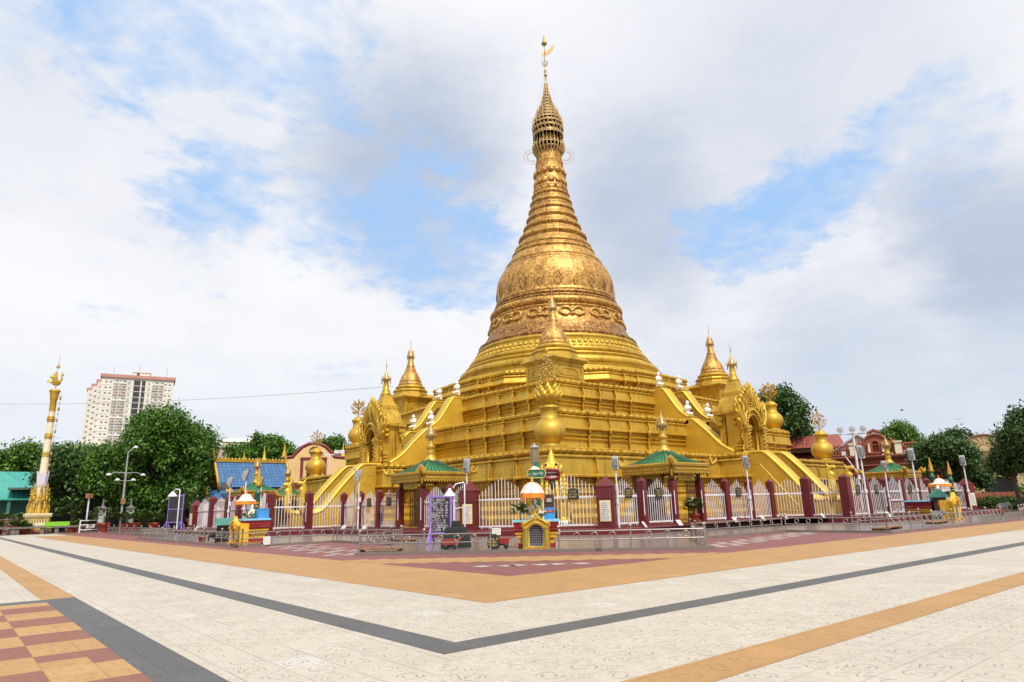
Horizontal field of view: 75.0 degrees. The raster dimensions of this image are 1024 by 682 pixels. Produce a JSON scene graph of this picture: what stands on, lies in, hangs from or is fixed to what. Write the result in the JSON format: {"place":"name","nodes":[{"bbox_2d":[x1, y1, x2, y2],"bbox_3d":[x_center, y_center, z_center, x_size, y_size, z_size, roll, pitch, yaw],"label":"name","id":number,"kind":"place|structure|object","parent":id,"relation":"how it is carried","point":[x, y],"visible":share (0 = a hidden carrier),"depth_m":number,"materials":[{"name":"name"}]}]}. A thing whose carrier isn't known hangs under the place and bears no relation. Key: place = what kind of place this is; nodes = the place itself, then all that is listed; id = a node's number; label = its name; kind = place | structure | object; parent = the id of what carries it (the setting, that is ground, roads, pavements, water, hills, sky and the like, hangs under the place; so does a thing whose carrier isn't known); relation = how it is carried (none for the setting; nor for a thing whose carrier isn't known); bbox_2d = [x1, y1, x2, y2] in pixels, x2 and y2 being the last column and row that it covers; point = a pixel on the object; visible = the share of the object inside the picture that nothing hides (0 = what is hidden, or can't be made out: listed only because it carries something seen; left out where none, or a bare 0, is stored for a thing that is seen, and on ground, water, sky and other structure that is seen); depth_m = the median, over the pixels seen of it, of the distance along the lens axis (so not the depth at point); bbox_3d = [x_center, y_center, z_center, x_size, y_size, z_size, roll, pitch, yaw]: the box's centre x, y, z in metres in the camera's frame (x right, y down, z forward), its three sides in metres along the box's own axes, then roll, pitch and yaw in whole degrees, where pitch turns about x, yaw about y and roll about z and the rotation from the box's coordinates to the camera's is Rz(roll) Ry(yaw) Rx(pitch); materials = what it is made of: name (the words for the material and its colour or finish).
{"place":"outdoors","nodes":[
{"label":"outdoors","id":0,"kind":"place"},
{"bbox_2d":[0,472,34,518],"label":"teal hall","id":1,"kind":"structure","parent":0,"point":[14,501],"depth_m":97.29,"materials":[{"name":"paint"}]},
{"bbox_2d":[0,602,152,681],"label":"chequered paving","id":2,"kind":"structure","parent":0,"point":[43,642],"depth_m":8.29,"materials":[{"name":"tile"}]},
{"bbox_2d":[0,523,205,535],"bbox_3d":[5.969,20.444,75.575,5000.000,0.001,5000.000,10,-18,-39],"label":"ground","id":3,"kind":"structure","parent":0,"point":[60,532],"depth_m":91.34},
{"bbox_2d":[0,512,24,534],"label":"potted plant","id":4,"kind":"object","parent":3,"relation":"on","point":[5,516],"visible":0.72,"depth_m":81.91,"materials":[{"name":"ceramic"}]},
{"bbox_2d":[0,436,50,471],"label":"broad tree","id":5,"kind":"object","parent":3,"relation":"on","point":[21,456],"visible":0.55,"depth_m":105.54,"materials":[{"name":"green plant"}]},
{"bbox_2d":[22,358,63,534],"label":"prayer pillar","id":6,"kind":"structure","parent":3,"relation":"on","point":[37,514],"depth_m":83.59,"materials":[{"name":"gold paint"}]},
{"bbox_2d":[49,498,68,532],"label":"potted plant","id":7,"kind":"object","parent":3,"relation":"on","point":[52,511],"visible":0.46,"depth_m":85.78,"materials":[{"name":"green plant"}]},
{"bbox_2d":[22,437,103,521],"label":"broad tree","id":8,"kind":"object","parent":3,"relation":"on","point":[64,464],"visible":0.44,"depth_m":92.47,"materials":[{"name":"green plant"}]},
{"bbox_2d":[51,497,90,530],"bbox_3d":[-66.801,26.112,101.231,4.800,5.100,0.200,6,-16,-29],"label":"shrub","id":9,"kind":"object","parent":3,"relation":"on","point":[54,518],"depth_m":100.90,"materials":[{"name":"green plant"}]},
{"bbox_2d":[56,495,87,532],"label":"potted plant","id":10,"kind":"object","parent":3,"relation":"on","point":[70,529],"visible":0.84,"depth_m":86.10,"materials":[{"name":"green plant"}]},
{"bbox_2d":[8,487,204,530],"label":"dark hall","id":11,"kind":"structure","parent":3,"relation":"on","point":[68,517],"depth_m":102.40,"materials":[{"name":"black"}]},
{"bbox_2d":[74,438,148,530],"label":"tree","id":12,"kind":"object","parent":3,"relation":"on","point":[97,466],"visible":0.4,"depth_m":90.46,"materials":[{"name":"green plant"}]},
{"bbox_2d":[81,366,175,447],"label":"apartment tower","id":13,"kind":"structure","parent":3,"relation":"on","point":[106,412],"depth_m":377.49,"materials":[{"name":"white paint"}]},
{"bbox_2d":[97,397,225,529],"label":"tree","id":14,"kind":"object","parent":3,"relation":"on","point":[176,452],"visible":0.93,"depth_m":91.45,"materials":[{"name":"green plant"}]},
{"bbox_2d":[198,449,294,524],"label":"blue roof pavilion","id":15,"kind":"structure","parent":3,"relation":"on","point":[272,471],"depth_m":97.82,"materials":[{"name":"tile"}]},
{"bbox_2d":[219,430,300,460],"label":"hill tree","id":16,"kind":"object","parent":3,"relation":"on","point":[273,445],"visible":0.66,"depth_m":167.34,"materials":[{"name":"green plant"}]},
{"bbox_2d":[315,432,349,464],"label":"hill tree","id":17,"kind":"object","parent":3,"relation":"on","point":[334,443],"visible":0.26,"depth_m":156.14,"materials":[{"name":"green plant"}]},
{"bbox_2d":[753,381,816,436],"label":"tall tree","id":18,"kind":"object","parent":3,"relation":"on","point":[792,410],"visible":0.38,"depth_m":128.34,"materials":[{"name":"green plant"}]},
{"bbox_2d":[790,420,814,439],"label":"tall tree","id":19,"kind":"object","parent":3,"relation":"on","point":[807,430],"visible":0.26,"depth_m":131.25,"materials":[{"name":"green plant"}]},
{"bbox_2d":[787,434,843,459],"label":"red roof hall","id":20,"kind":"structure","parent":3,"relation":"on","point":[800,447],"depth_m":127.46,"materials":[{"name":"brown tile"}]},
{"bbox_2d":[870,418,925,453],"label":"tree","id":21,"kind":"object","parent":3,"relation":"on","point":[903,431],"visible":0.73,"depth_m":160.93,"materials":[{"name":"green plant"}]},
{"bbox_2d":[853,492,1023,508],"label":"boundary wall","id":22,"kind":"structure","parent":3,"relation":"on","point":[990,494],"depth_m":83.40,"materials":[{"name":"brick"}]},
{"bbox_2d":[936,423,977,440],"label":"tree","id":23,"kind":"object","parent":3,"relation":"on","point":[954,431],"visible":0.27,"depth_m":122.92,"materials":[{"name":"green plant"}]},
{"bbox_2d":[966,434,1023,492],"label":"cream building","id":24,"kind":"structure","parent":3,"relation":"on","point":[980,440],"depth_m":89.81,"materials":[{"name":"beige paint"}]},
{"bbox_2d":[978,446,1023,510],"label":"round tree","id":25,"kind":"object","parent":3,"relation":"on","point":[997,465],"visible":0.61,"depth_m":64.70,"materials":[{"name":"green plant"}]},
{"bbox_2d":[985,398,1023,473],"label":"round tree","id":26,"kind":"object","parent":3,"relation":"on","point":[1010,440],"visible":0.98,"depth_m":62.69,"materials":[{"name":"green plant"}]},
{"bbox_2d":[214,518,231,541],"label":"spirit house","id":27,"kind":"structure","parent":0,"point":[223,523],"depth_m":39.38,"materials":[{"name":"paint"}]},
{"bbox_2d":[281,442,345,491],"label":"gateway building","id":28,"kind":"structure","parent":0,"point":[299,459],"depth_m":119.67,"materials":[{"name":"yellow paint"}]},
{"bbox_2d":[0,509,1023,681],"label":"plaza","id":29,"kind":"structure","parent":0,"point":[976,640],"depth_m":9.72,"materials":[{"name":"beige tile"}]},
{"bbox_2d":[0,556,74,599],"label":"orange paving stripe","id":30,"kind":"object","parent":29,"relation":"on","point":[40,588],"visible":1,"depth_m":17.57,"materials":[{"name":"orange tile"}]},
{"bbox_2d":[88,506,121,531],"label":"potted plant","id":31,"kind":"object","parent":29,"relation":"on","point":[102,527],"visible":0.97,"depth_m":82.56,"materials":[{"name":"green plant"}]},
{"bbox_2d":[0,597,229,681],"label":"grey paving border","id":32,"kind":"object","parent":29,"relation":"on","point":[151,659],"visible":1,"depth_m":8.55,"materials":[{"name":"grey tile"}]},
{"bbox_2d":[621,572,1023,681],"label":"orange paving line","id":33,"kind":"object","parent":29,"relation":"on","point":[722,666],"depth_m":7.91,"materials":[{"name":"orange tile"}]},
{"bbox_2d":[836,425,866,508],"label":"floodlight mast","id":34,"kind":"object","parent":29,"relation":"on","point":[862,428],"visible":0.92,"depth_m":88.19,"materials":[{"name":"white metal"}]},
{"bbox_2d":[903,430,986,488],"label":"round tree","id":35,"kind":"object","parent":29,"relation":"on","point":[940,450],"visible":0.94,"depth_m":74.89,"materials":[{"name":"green plant"}]},
{"bbox_2d":[952,462,998,492],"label":"round tree","id":36,"kind":"object","parent":29,"relation":"on","point":[983,480],"visible":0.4,"depth_m":76.00,"materials":[{"name":"green plant"}]},
{"bbox_2d":[976,493,1023,509],"bbox_3d":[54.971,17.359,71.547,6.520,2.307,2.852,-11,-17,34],"label":"hedge","id":37,"kind":"object","parent":29,"relation":"on","point":[1011,501],"visible":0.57,"depth_m":72.49,"materials":[{"name":"green plant"}]},
{"bbox_2d":[0,537,1023,653],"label":"grey paving band","id":38,"kind":"object","parent":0,"point":[438,645],"visible":1,"depth_m":10.84,"materials":[{"name":"grey tile"}]},
{"bbox_2d":[0,0,1023,454],"label":"sky","id":39,"kind":"structure","parent":0,"point":[240,199],"materials":[{"name":"white"}]},
{"bbox_2d":[37,520,1023,602],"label":"orange paving","id":40,"kind":"structure","parent":0,"point":[485,588],"depth_m":18.56,"materials":[{"name":"orange tile"}]},
{"bbox_2d":[62,516,1023,575],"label":"red paving","id":41,"kind":"structure","parent":0,"point":[496,568],"depth_m":24.41,"materials":[{"name":"red tile"}]},
{"bbox_2d":[106,446,145,531],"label":"street lamp","id":42,"kind":"object","parent":41,"relation":"on","point":[123,501],"visible":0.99,"depth_m":84.84,"materials":[{"name":"white metal"}]},
{"bbox_2d":[122,509,148,530],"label":"potted plant","id":43,"kind":"object","parent":41,"relation":"on","point":[138,517],"visible":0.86,"depth_m":84.22,"materials":[{"name":"green plant"}]},
{"bbox_2d":[182,486,211,525],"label":"tree","id":44,"kind":"object","parent":41,"relation":"on","point":[197,495],"visible":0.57,"depth_m":80.44,"materials":[{"name":"green plant"}]},
{"bbox_2d":[343,552,717,563],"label":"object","id":45,"kind":"object","parent":41,"relation":"on","point":[531,558],"visible":1,"depth_m":21.55,"materials":[{"name":"tile"}]},
{"bbox_2d":[275,532,823,566],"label":"white inlay tiles","id":46,"kind":"object","parent":41,"relation":"on","point":[737,542],"visible":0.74,"depth_m":28.05,"materials":[{"name":"tile"}]},
{"bbox_2d":[103,510,1023,555],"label":"granite platform","id":47,"kind":"structure","parent":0,"point":[603,545],"depth_m":33.58,"materials":[{"name":"grey stone"}]},
{"bbox_2d":[162,494,184,529],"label":"blackboard","id":48,"kind":"object","parent":47,"relation":"on","point":[172,511],"visible":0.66,"depth_m":75.24,"materials":[{"name":"purple paint"}]},
{"bbox_2d":[138,525,334,544],"bbox_3d":[-19.438,12.787,44.625,5.160,0.835,23.660,10,-18,-39],"label":"railing","id":49,"kind":"object","parent":47,"relation":"on","point":[188,531],"visible":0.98,"depth_m":37.35,"materials":[{"name":"silver metal"}]},
{"bbox_2d":[227,516,248,543],"bbox_3d":[-15.019,10.335,36.437,0.945,1.506,1.260,10,-18,-39],"label":"offering niche","id":50,"kind":"object","parent":47,"relation":"on","point":[235,525],"visible":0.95,"depth_m":36.21,"materials":[{"name":"yellow paint"}]},
{"bbox_2d":[238,518,270,541],"bbox_3d":[-14.862,10.805,38.125,1.530,1.290,1.734,10,-18,-39],"label":"altar","id":51,"kind":"object","parent":47,"relation":"on","point":[259,524],"visible":0.7,"depth_m":37.64,"materials":[{"name":"red paint"}]},
{"bbox_2d":[234,490,256,512],"bbox_3d":[-15.728,9.678,39.439,1.277,1.763,1.277,10,-18,-39],"label":"parasol","id":52,"kind":"object","parent":51,"relation":"on","point":[246,499],"visible":0.95,"depth_m":39.22,"materials":[{"name":"white fabric"}]},
{"bbox_2d":[360,525,402,547],"bbox_3d":[-5.557,8.497,28.944,0.231,0.835,6.382,-3,-14,5],"label":"railing","id":53,"kind":"object","parent":47,"relation":"on","point":[394,531],"visible":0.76,"depth_m":29.23,"materials":[{"name":"silver metal"}]},
{"bbox_2d":[358,527,492,551],"bbox_3d":[-3.325,7.512,25.240,5.259,0.835,0.160,-3,-14,8],"label":"railing","id":54,"kind":"object","parent":47,"relation":"on","point":[424,534],"visible":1,"depth_m":25.23,"materials":[{"name":"silver metal"}]},
{"bbox_2d":[426,492,451,544],"bbox_3d":[-3.224,8.030,30.297,1.045,2.301,1.173,-4,-14,10],"label":"blackboard","id":55,"kind":"object","parent":47,"relation":"on","point":[440,515],"visible":0.91,"depth_m":30.31,"materials":[{"name":"purple paint"}]},
{"bbox_2d":[440,521,471,547],"bbox_3d":[-2.290,7.875,27.241,1.230,1.050,0.822,-2,-14,3],"label":"draped stand","id":56,"kind":"object","parent":47,"relation":"on","point":[455,527],"visible":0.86,"depth_m":26.98,"materials":[{"name":"black fabric"}]},
{"bbox_2d":[512,519,559,547],"bbox_3d":[0.976,7.527,26.156,1.836,1.032,1.306,-2,-14,3],"label":"altar","id":57,"kind":"object","parent":47,"relation":"on","point":[518,528],"visible":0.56,"depth_m":25.62,"materials":[{"name":"red paint"}]},
{"bbox_2d":[520,476,544,507],"bbox_3d":[0.799,6.162,26.093,0.943,1.763,0.943,3,-15,-19],"label":"parasol","id":58,"kind":"object","parent":57,"relation":"on","point":[531,489],"visible":0.99,"depth_m":25.89,"materials":[{"name":"white fabric"}]},
{"bbox_2d":[544,494,554,518],"bbox_3d":[1.477,6.574,26.503,0.432,0.943,0.245,-2,-14,3],"label":"donation board","id":59,"kind":"object","parent":57,"relation":"on","point":[549,508],"visible":0.88,"depth_m":26.42,"materials":[{"name":"blue paint"}]},
{"bbox_2d":[521,512,551,549],"bbox_3d":[0.911,7.161,25.170,1.148,1.373,0.861,-2,-14,3],"label":"offering niche","id":60,"kind":"object","parent":47,"relation":"on","point":[536,537],"visible":0.99,"depth_m":25.01,"materials":[{"name":"gold metal"}]},
{"bbox_2d":[527,462,545,510],"bbox_3d":[1.030,6.563,26.985,0.769,3.300,0.443,-2,-14,3],"label":"planetary post","id":61,"kind":"object","parent":47,"relation":"on","point":[536,474],"visible":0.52,"depth_m":27.08,"materials":[{"name":"green paint"}]},
{"bbox_2d":[162,509,1007,536],"bbox_3d":[6.387,18.786,70.128,68.400,0.290,65.300,10,-18,-39],"label":"maroon ledge","id":62,"kind":"object","parent":47,"relation":"on","point":[687,525],"visible":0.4,"depth_m":42.42,"materials":[{"name":"paint"}]},
{"bbox_2d":[283,463,405,527],"bbox_3d":[-14.859,13.735,59.532,10.221,5.481,7.400,10,-18,-39],"label":"entrance stair","id":63,"kind":"object","parent":62,"relation":"on","point":[340,481],"visible":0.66,"depth_m":58.29,"materials":[{"name":"gold metal"}]},
{"bbox_2d":[358,359,406,463],"bbox_3d":[-12.405,6.726,63.549,2.978,10.460,5.079,10,-18,-39],"label":"archway","id":64,"kind":"object","parent":63,"relation":"on","point":[381,425],"visible":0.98,"depth_m":62.27,"materials":[{"name":"gold metal"}]},
{"bbox_2d":[459,476,617,529],"bbox_3d":[1.414,9.490,38.983,9.287,3.170,1.050,-6,-15,17],"label":"corner fence","id":65,"kind":"object","parent":62,"relation":"on","point":[605,486],"visible":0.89,"depth_m":38.52,"materials":[{"name":"white metal"}]},
{"bbox_2d":[540,449,574,523],"bbox_3d":[2.635,9.494,43.245,2.600,4.929,3.800,-3,-14,5],"label":"guardian lion","id":66,"kind":"object","parent":62,"relation":"on","point":[552,467],"visible":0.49,"depth_m":42.05},
{"bbox_2d":[300,34,855,523],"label":"pagoda","id":67,"kind":"object","parent":62,"relation":"on","point":[606,412],"visible":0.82,"depth_m":67.91,"materials":[{"name":"gold metal"}]},
{"bbox_2d":[303,429,325,477],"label":"offering vase","id":68,"kind":"object","parent":67,"relation":"on","point":[315,465],"visible":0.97,"depth_m":79.43,"materials":[{"name":"gold metal"}]},
{"bbox_2d":[347,399,365,446],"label":"offering vase","id":69,"kind":"object","parent":67,"relation":"on","point":[353,437],"visible":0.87,"depth_m":79.89,"materials":[{"name":"gold metal"}]},
{"bbox_2d":[392,343,433,413],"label":"corner stupa","id":70,"kind":"object","parent":67,"relation":"on","point":[410,392],"visible":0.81,"depth_m":79.04,"materials":[{"name":"gold metal"}]},
{"bbox_2d":[388,425,437,464],"bbox_3d":[-10.341,10.561,64.275,5.692,4.550,4.470,10,-18,-39],"label":"stair","id":71,"kind":"object","parent":67,"relation":"on","point":[414,449],"visible":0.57,"depth_m":62.78,"materials":[{"name":"gold metal"}]},
{"bbox_2d":[408,394,465,434],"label":"stair","id":72,"kind":"object","parent":67,"relation":"on","point":[448,411],"visible":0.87,"depth_m":66.59,"materials":[{"name":"gold metal"}]},
{"bbox_2d":[533,347,570,448],"bbox_3d":[2.710,4.205,49.622,2.377,7.700,2.377,10,-18,-39],"label":"lotus vase","id":73,"kind":"object","parent":67,"relation":"on","point":[549,429],"visible":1,"depth_m":48.72,"materials":[{"name":"gold metal"}]},
{"bbox_2d":[520,287,589,383],"bbox_3d":[3.869,-0.661,62.642,4.700,9.700,4.700,10,-18,-39],"label":"corner stupa","id":74,"kind":"object","parent":67,"relation":"on","point":[567,362],"visible":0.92,"depth_m":60.92,"materials":[{"name":"gold metal"}]},
{"bbox_2d":[651,386,712,424],"bbox_3d":[16.666,6.600,65.386,4.470,4.300,4.399,10,-18,-39],"label":"stair","id":75,"kind":"object","parent":67,"relation":"on","point":[669,403],"visible":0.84,"depth_m":64.79,"materials":[{"name":"gold metal"}]},
{"bbox_2d":[688,327,728,399],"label":"corner stupa","id":76,"kind":"object","parent":67,"relation":"on","point":[712,380],"visible":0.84,"depth_m":76.85,"materials":[{"name":"gold metal"}]},
{"bbox_2d":[682,416,736,454],"bbox_3d":[19.142,9.162,61.771,4.470,4.550,5.692,10,-18,-39],"label":"stair","id":77,"kind":"object","parent":67,"relation":"on","point":[702,437],"visible":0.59,"depth_m":60.89,"materials":[{"name":"gold metal"}]},
{"bbox_2d":[760,382,785,430],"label":"offering vase","id":78,"kind":"object","parent":67,"relation":"on","point":[775,420],"visible":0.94,"depth_m":75.83,"materials":[{"name":"gold metal"}]},
{"bbox_2d":[810,411,837,461],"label":"offering vase","id":79,"kind":"object","parent":67,"relation":"on","point":[822,448],"visible":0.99,"depth_m":74.43,"materials":[{"name":"gold metal"}]},
{"bbox_2d":[190,508,970,530],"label":"maroon plinth","id":80,"kind":"structure","parent":62,"relation":"on","point":[561,527],"depth_m":47.30,"materials":[{"name":"paint"}]},
{"bbox_2d":[188,493,265,527],"bbox_3d":[-27.730,16.303,63.275,3.932,3.230,30.316,7,-16,-29],"label":"stair fence","id":81,"kind":"object","parent":80,"relation":"on","point":[198,511],"visible":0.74,"depth_m":64.29,"materials":[{"name":"white metal"}]},
{"bbox_2d":[226,458,282,524],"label":"roofed kiosk","id":82,"kind":"object","parent":80,"relation":"on","point":[251,488],"visible":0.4,"depth_m":73.47,"materials":[{"name":"gold metal"}]},
{"bbox_2d":[263,467,312,525],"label":"roofed kiosk","id":83,"kind":"object","parent":80,"relation":"on","point":[280,493],"visible":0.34,"depth_m":66.83,"materials":[{"name":"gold metal"}]},
{"bbox_2d":[265,484,462,529],"bbox_3d":[-10.574,11.504,46.022,5.998,2.870,19.173,10,-18,-39],"label":"side fence","id":84,"kind":"object","parent":80,"relation":"on","point":[345,505],"visible":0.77,"depth_m":51.07,"materials":[{"name":"white metal"}]},
{"bbox_2d":[383,421,477,527],"bbox_3d":[-5.810,9.418,47.618,4.944,7.470,4.929,10,-18,-39],"label":"roofed kiosk","id":85,"kind":"object","parent":80,"relation":"on","point":[430,468],"visible":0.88,"depth_m":46.85,"materials":[{"name":"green metal"}]},
{"bbox_2d":[618,409,716,522],"bbox_3d":[10.284,8.318,44.907,4.929,7.470,4.944,10,-18,-39],"label":"roofed kiosk","id":86,"kind":"object","parent":80,"relation":"on","point":[654,469],"visible":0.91,"depth_m":44.02,"materials":[{"name":"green metal"}]},
{"bbox_2d":[681,497,707,521],"bbox_3d":[11.698,10.807,42.883,1.686,1.546,1.787,12,-19,-43],"label":"potted plant","id":87,"kind":"object","parent":80,"relation":"on","point":[693,502],"visible":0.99,"depth_m":42.58,"materials":[{"name":"green plant"}]},
{"bbox_2d":[615,474,854,524],"bbox_3d":[14.724,10.027,42.872,19.965,2.920,5.234,10,-18,-39],"label":"side fence","id":88,"kind":"object","parent":80,"relation":"on","point":[806,493],"visible":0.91,"depth_m":46.52,"materials":[{"name":"white metal"}]},
{"bbox_2d":[855,435,925,509],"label":"roofed kiosk","id":89,"kind":"object","parent":80,"relation":"on","point":[895,470],"visible":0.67,"depth_m":66.88,"materials":[{"name":"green metal"}]},
{"bbox_2d":[851,476,977,514],"bbox_3d":[36.154,13.322,57.615,4.657,3.020,32.252,-13,-18,40],"label":"stair fence","id":90,"kind":"object","parent":80,"relation":"on","point":[961,488],"visible":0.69,"depth_m":53.29,"materials":[{"name":"white metal"}]},
{"bbox_2d":[889,476,904,511],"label":"white gate","id":91,"kind":"structure","parent":90,"relation":"attached to","point":[900,498],"depth_m":52.44,"materials":[{"name":"metal"}]},
{"bbox_2d":[612,456,619,526],"bbox_3d":[5.982,8.620,37.977,0.416,4.138,0.477,-2,-14,2],"label":"floodlight","id":92,"kind":"object","parent":62,"relation":"on","point":[615,465],"visible":0.91,"depth_m":38.17,"materials":[{"name":"white paint"}]},
{"bbox_2d":[718,450,855,515],"bbox_3d":[23.076,11.935,56.309,7.400,5.481,10.221,10,-18,-39],"label":"entrance stair","id":93,"kind":"object","parent":62,"relation":"on","point":[777,467],"visible":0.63,"depth_m":55.50,"materials":[{"name":"gold metal"}]},
{"bbox_2d":[713,343,769,452],"bbox_3d":[20.686,5.156,60.739,5.079,10.460,2.978,10,-18,-39],"label":"archway","id":94,"kind":"object","parent":93,"relation":"on","point":[741,419],"visible":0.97,"depth_m":59.58,"materials":[{"name":"gold metal"}]},
{"bbox_2d":[855,445,869,515],"bbox_3d":[25.392,10.091,48.014,0.520,5.172,0.596,1,-14,-9],"label":"floodlight","id":95,"kind":"object","parent":62,"relation":"on","point":[859,449],"visible":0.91,"depth_m":48.26,"materials":[{"name":"white metal"}]},
{"bbox_2d":[557,522,707,548],"bbox_3d":[4.313,7.063,24.247,5.394,0.835,0.160,-3,-14,6],"label":"railing","id":96,"kind":"object","parent":47,"relation":"on","point":[630,530],"visible":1,"depth_m":24.24,"materials":[{"name":"silver metal"}]},
{"bbox_2d":[689,514,782,536],"bbox_3d":[11.264,9.079,33.026,8.160,0.835,0.160,10,-18,-39],"label":"railing","id":97,"kind":"object","parent":47,"relation":"on","point":[716,528],"visible":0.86,"depth_m":33.02,"materials":[{"name":"silver metal"}]},
{"bbox_2d":[850,508,919,526],"bbox_3d":[22.421,10.481,39.795,10.162,0.835,0.160,10,-18,-40],"label":"railing","id":98,"kind":"object","parent":47,"relation":"on","point":[898,512],"visible":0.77,"depth_m":39.20,"materials":[{"name":"silver metal"}]},
{"bbox_2d":[783,506,1002,530],"bbox_3d":[23.040,10.322,39.225,17.960,0.835,5.260,10,-18,-39],"label":"railing","id":99,"kind":"object","parent":47,"relation":"on","point":[909,515],"visible":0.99,"depth_m":34.97,"materials":[{"name":"silver metal"}]},
{"bbox_2d":[902,499,947,518],"bbox_3d":[30.351,12.230,48.546,4.488,1.290,1.836,10,-18,-39],"label":"altar","id":100,"kind":"object","parent":47,"relation":"on","point":[925,506],"visible":0.59,"depth_m":47.26,"materials":[{"name":"red paint"}]},
{"bbox_2d":[926,489,949,510],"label":"spirit house","id":101,"kind":"structure","parent":47,"relation":"on","point":[935,495],"depth_m":46.46,"materials":[{"name":"green paint"}]},
{"bbox_2d":[939,492,964,519],"bbox_3d":[29.517,11.077,44.696,1.540,1.841,1.155,10,-18,-39],"label":"offering niche","id":102,"kind":"object","parent":47,"relation":"on","point":[952,502],"visible":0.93,"depth_m":44.45,"materials":[{"name":"yellow paint"}]},
{"bbox_2d":[810,428,945,495],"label":"brick building","id":103,"kind":"structure","parent":0,"point":[870,444],"depth_m":102.96,"materials":[{"name":"red brick"}]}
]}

